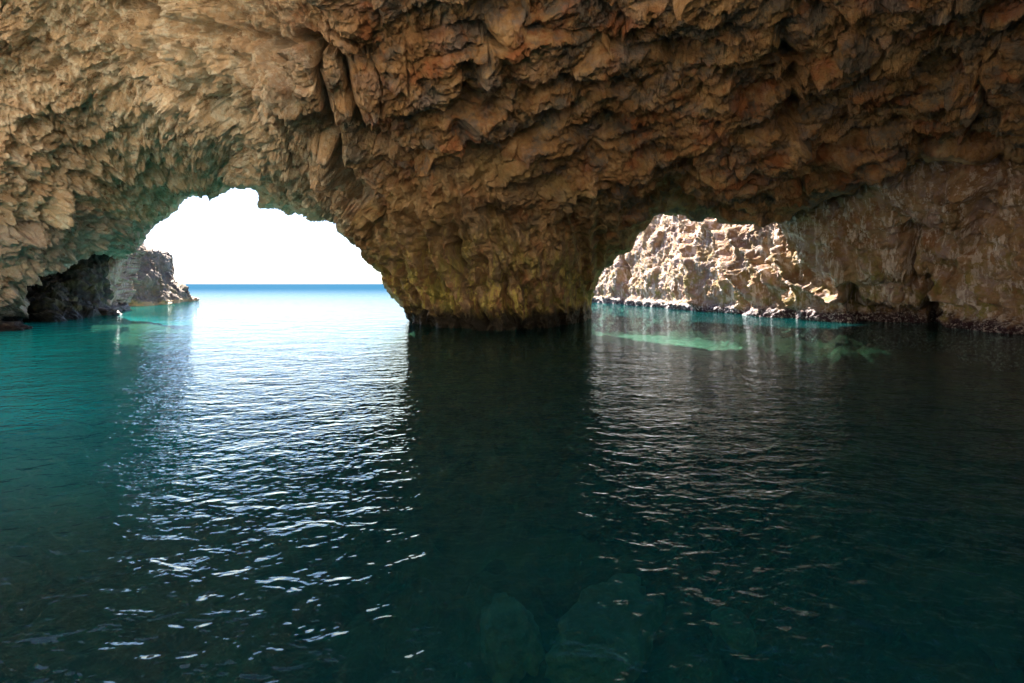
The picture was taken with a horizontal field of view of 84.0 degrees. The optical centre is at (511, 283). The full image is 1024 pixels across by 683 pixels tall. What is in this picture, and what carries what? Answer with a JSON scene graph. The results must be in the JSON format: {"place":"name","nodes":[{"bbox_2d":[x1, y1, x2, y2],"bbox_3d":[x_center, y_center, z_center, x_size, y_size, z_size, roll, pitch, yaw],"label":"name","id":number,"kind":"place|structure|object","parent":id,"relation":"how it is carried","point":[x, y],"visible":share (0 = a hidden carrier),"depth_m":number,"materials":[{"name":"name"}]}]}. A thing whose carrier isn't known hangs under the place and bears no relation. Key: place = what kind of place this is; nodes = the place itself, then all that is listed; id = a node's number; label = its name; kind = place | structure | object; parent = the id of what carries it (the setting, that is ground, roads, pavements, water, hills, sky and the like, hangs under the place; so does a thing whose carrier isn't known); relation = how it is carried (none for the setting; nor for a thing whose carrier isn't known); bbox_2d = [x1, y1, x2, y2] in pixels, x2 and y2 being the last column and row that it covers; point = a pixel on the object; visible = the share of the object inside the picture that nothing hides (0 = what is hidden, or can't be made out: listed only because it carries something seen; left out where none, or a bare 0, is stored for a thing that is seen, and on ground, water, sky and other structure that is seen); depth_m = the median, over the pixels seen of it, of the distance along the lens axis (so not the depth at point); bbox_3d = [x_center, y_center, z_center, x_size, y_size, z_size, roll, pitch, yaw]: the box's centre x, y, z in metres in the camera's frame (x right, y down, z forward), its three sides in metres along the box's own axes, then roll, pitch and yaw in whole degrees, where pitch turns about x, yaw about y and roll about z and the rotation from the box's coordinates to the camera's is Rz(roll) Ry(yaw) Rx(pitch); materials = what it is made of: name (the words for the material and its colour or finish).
{"place":"outdoors","nodes":[
{"label":"outdoors","id":0,"kind":"place"},
{"bbox_2d":[23,254,124,321],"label":"recess wall","id":1,"kind":"structure","parent":0,"point":[80,290],"depth_m":43.95,"materials":[{"name":"black stone"}]},
{"bbox_2d":[98,307,122,319],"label":"rock ledge","id":2,"kind":"object","parent":1,"relation":"attached to","point":[106,312],"visible":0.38,"depth_m":45.06,"materials":[{"name":"grey stone"}]},
{"bbox_2d":[0,202,164,322],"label":"cave wall","id":3,"kind":"structure","parent":0,"point":[31,251],"depth_m":31.67,"materials":[{"name":"brown stone"}]},
{"bbox_2d":[21,402,172,432],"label":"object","id":4,"kind":"structure","parent":0,"point":[88,418],"depth_m":19.92,"materials":[{"name":"liquid"}]},
{"bbox_2d":[144,188,381,283],"label":"sky","id":5,"kind":"structure","parent":0,"point":[226,239],"materials":[{"name":"white"}]},
{"bbox_2d":[0,310,1023,682],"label":"seabed","id":6,"kind":"structure","parent":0,"point":[392,564],"depth_m":12.92,"materials":[{"name":"teal liquid"}]},
{"bbox_2d":[101,245,198,325],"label":"sea cliff","id":7,"kind":"structure","parent":6,"relation":"on","point":[155,283],"depth_m":68.83,"materials":[{"name":"grey stone"}]},
{"bbox_2d":[344,142,639,364],"bbox_3d":[0.554,-0.096,37.103,22.126,17.672,21.989,0,0,-18],"label":"rock pillar","id":8,"kind":"object","parent":6,"relation":"on","point":[480,238],"visible":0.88,"depth_m":29.94,"materials":[{"name":"brown stone"}]},
{"bbox_2d":[479,592,545,682],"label":"submerged boulder","id":9,"kind":"object","parent":6,"relation":"on","point":[511,647],"visible":0.99,"depth_m":6.12,"materials":[{"name":"teal stone"}]},
{"bbox_2d":[544,573,665,682],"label":"submerged boulder","id":10,"kind":"object","parent":6,"relation":"on","point":[608,629],"visible":0.98,"depth_m":6.01,"materials":[{"name":"teal stone"}]},
{"bbox_2d":[709,606,756,656],"bbox_3d":[2.550,3.998,6.562,0.403,0.432,0.612,0,0,-20],"label":"submerged boulder","id":11,"kind":"object","parent":6,"relation":"on","point":[732,628],"visible":0.91,"depth_m":6.40,"materials":[{"name":"teal stone"}]},
{"bbox_2d":[591,155,1023,371],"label":"rock wall","id":12,"kind":"structure","parent":6,"relation":"on","point":[922,240],"depth_m":35.58,"materials":[{"name":"stone"}]},
{"bbox_2d":[0,0,1023,252],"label":"cave ceiling","id":13,"kind":"structure","parent":0,"point":[338,114],"depth_m":24.48,"materials":[{"name":"brown stone"}]},
{"bbox_2d":[0,284,1023,572],"bbox_3d":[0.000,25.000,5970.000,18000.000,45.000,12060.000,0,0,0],"label":"sea","id":14,"kind":"structure","parent":0,"point":[52,372],"depth_m":23.04,"materials":[{"name":"liquid"}]},
{"bbox_2d":[0,321,32,330],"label":"rock ledge","id":15,"kind":"object","parent":14,"relation":"in","point":[11,326],"visible":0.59,"depth_m":30.36,"materials":[{"name":"brown stone"}]},
{"bbox_2d":[105,242,147,311],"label":"rock column","id":16,"kind":"object","parent":14,"relation":"in","point":[121,276],"visible":0.59,"depth_m":54.44,"materials":[{"name":"grey stone"}]}
]}

